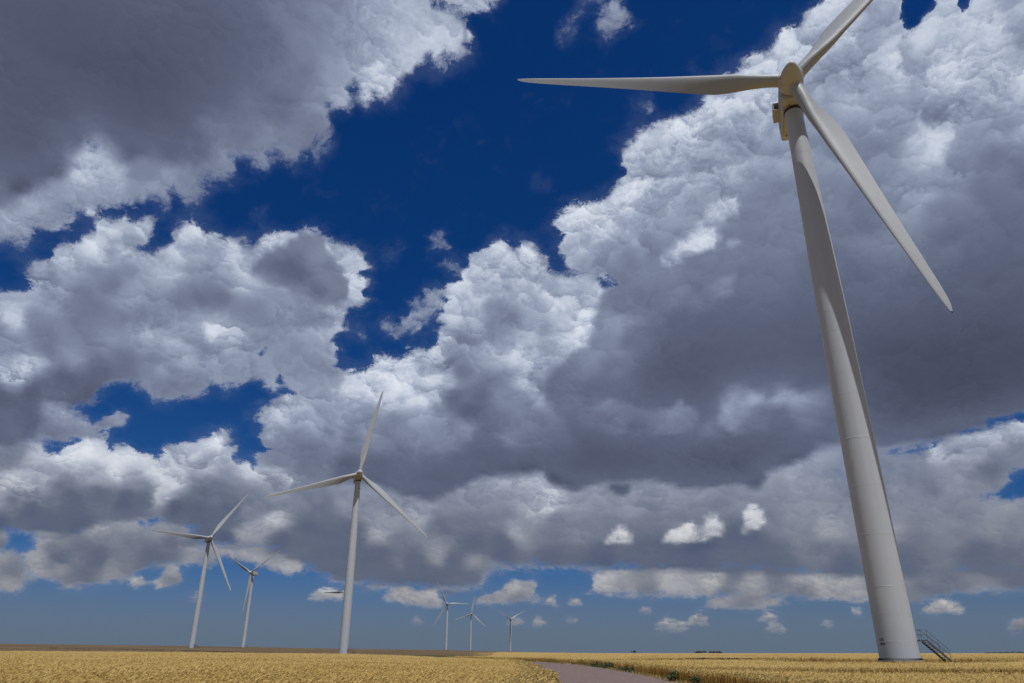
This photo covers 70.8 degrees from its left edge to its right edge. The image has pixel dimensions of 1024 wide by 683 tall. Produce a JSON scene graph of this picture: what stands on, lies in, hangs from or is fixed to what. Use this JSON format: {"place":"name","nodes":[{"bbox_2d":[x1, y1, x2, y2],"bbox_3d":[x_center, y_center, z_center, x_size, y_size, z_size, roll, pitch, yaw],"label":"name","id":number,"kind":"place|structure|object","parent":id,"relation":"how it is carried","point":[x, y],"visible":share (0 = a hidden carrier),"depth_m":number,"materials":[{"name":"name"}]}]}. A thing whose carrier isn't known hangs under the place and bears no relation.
{"place":"outdoors","nodes":[
{"label":"outdoors","id":0,"kind":"place"},
{"bbox_2d":[324,567,355,594],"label":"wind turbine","id":1,"kind":"object","parent":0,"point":[337,592],"visible":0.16,"depth_m":1118.03,"materials":[{"name":"metal"}]},
{"bbox_2d":[43,648,674,682],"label":"road","id":2,"kind":"structure","parent":0,"point":[571,673],"depth_m":59.13,"materials":[{"name":"grey asphalt"}]},
{"bbox_2d":[0,644,920,682],"bbox_3d":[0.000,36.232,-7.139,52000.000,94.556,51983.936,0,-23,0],"label":"ground","id":3,"kind":"structure","parent":0,"point":[32,647],"depth_m":504.13,"materials":[{"name":"brown soil"}]},
{"bbox_2d":[151,494,247,647],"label":"wind turbine","id":4,"kind":"object","parent":3,"relation":"on","point":[208,539],"visible":0.87,"depth_m":562.49,"materials":[{"name":"metal"}]},
{"bbox_2d":[226,550,280,647],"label":"wind turbine","id":5,"kind":"object","parent":3,"relation":"on","point":[253,573],"visible":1,"depth_m":829.34,"materials":[{"name":"metal"}]},
{"bbox_2d":[38,648,632,671],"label":"verge greenery","id":6,"kind":"object","parent":3,"relation":"on","point":[256,652],"visible":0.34,"depth_m":386.76,"materials":[{"name":"green plant"}]},
{"bbox_2d":[264,391,427,653],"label":"wind turbine","id":7,"kind":"object","parent":3,"relation":"on","point":[358,476],"visible":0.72,"depth_m":341.10,"materials":[{"name":"metal"}]},
{"bbox_2d":[35,648,694,682],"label":"verge grass","id":8,"kind":"structure","parent":3,"relation":"on","point":[658,676],"depth_m":77.19,"materials":[{"name":"green plant"}]},
{"bbox_2d":[434,582,467,649],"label":"wind turbine","id":9,"kind":"object","parent":3,"relation":"on","point":[446,634],"visible":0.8,"depth_m":1347.23,"materials":[{"name":"metal"}]},
{"bbox_2d":[456,596,484,650],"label":"wind turbine","id":10,"kind":"object","parent":3,"relation":"on","point":[471,614],"visible":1,"depth_m":1701.07,"materials":[{"name":"metal"}]},
{"bbox_2d":[498,610,523,651],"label":"wind turbine","id":11,"kind":"object","parent":3,"relation":"on","point":[510,619],"visible":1,"depth_m":1929.69,"materials":[{"name":"metal"}]},
{"bbox_2d":[587,661,602,666],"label":"weed","id":12,"kind":"object","parent":3,"relation":"on","point":[593,664],"visible":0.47,"depth_m":94.56,"materials":[{"name":"green plant"}]},
{"bbox_2d":[595,662,614,667],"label":"weed","id":13,"kind":"object","parent":3,"relation":"on","point":[606,665],"visible":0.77,"depth_m":85.49,"materials":[{"name":"green plant"}]},
{"bbox_2d":[615,666,641,671],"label":"weed","id":14,"kind":"object","parent":3,"relation":"on","point":[628,668],"visible":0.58,"depth_m":71.14,"materials":[{"name":"green plant"}]},
{"bbox_2d":[665,668,693,680],"bbox_3d":[12.146,23.685,51.160,2.492,0.866,1.835,0,-23,0],"label":"weed","id":15,"kind":"object","parent":3,"relation":"on","point":[671,676],"visible":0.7,"depth_m":50.90,"materials":[{"name":"green plant"}]},
{"bbox_2d":[688,675,700,682],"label":"weed","id":16,"kind":"object","parent":3,"relation":"on","point":[695,679],"visible":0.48,"depth_m":45.70,"materials":[{"name":"green plant"}]},
{"bbox_2d":[516,0,952,662],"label":"wind turbine","id":17,"kind":"object","parent":3,"relation":"on","point":[894,630],"visible":1,"depth_m":95.26,"materials":[{"name":"white paint"}]},
{"bbox_2d":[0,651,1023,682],"bbox_3d":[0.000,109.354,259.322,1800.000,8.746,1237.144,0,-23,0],"label":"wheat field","id":18,"kind":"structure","parent":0,"point":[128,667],"depth_m":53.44,"materials":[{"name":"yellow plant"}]},
{"bbox_2d":[0,0,1023,652],"label":"sky","id":19,"kind":"structure","parent":0,"point":[585,320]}
]}

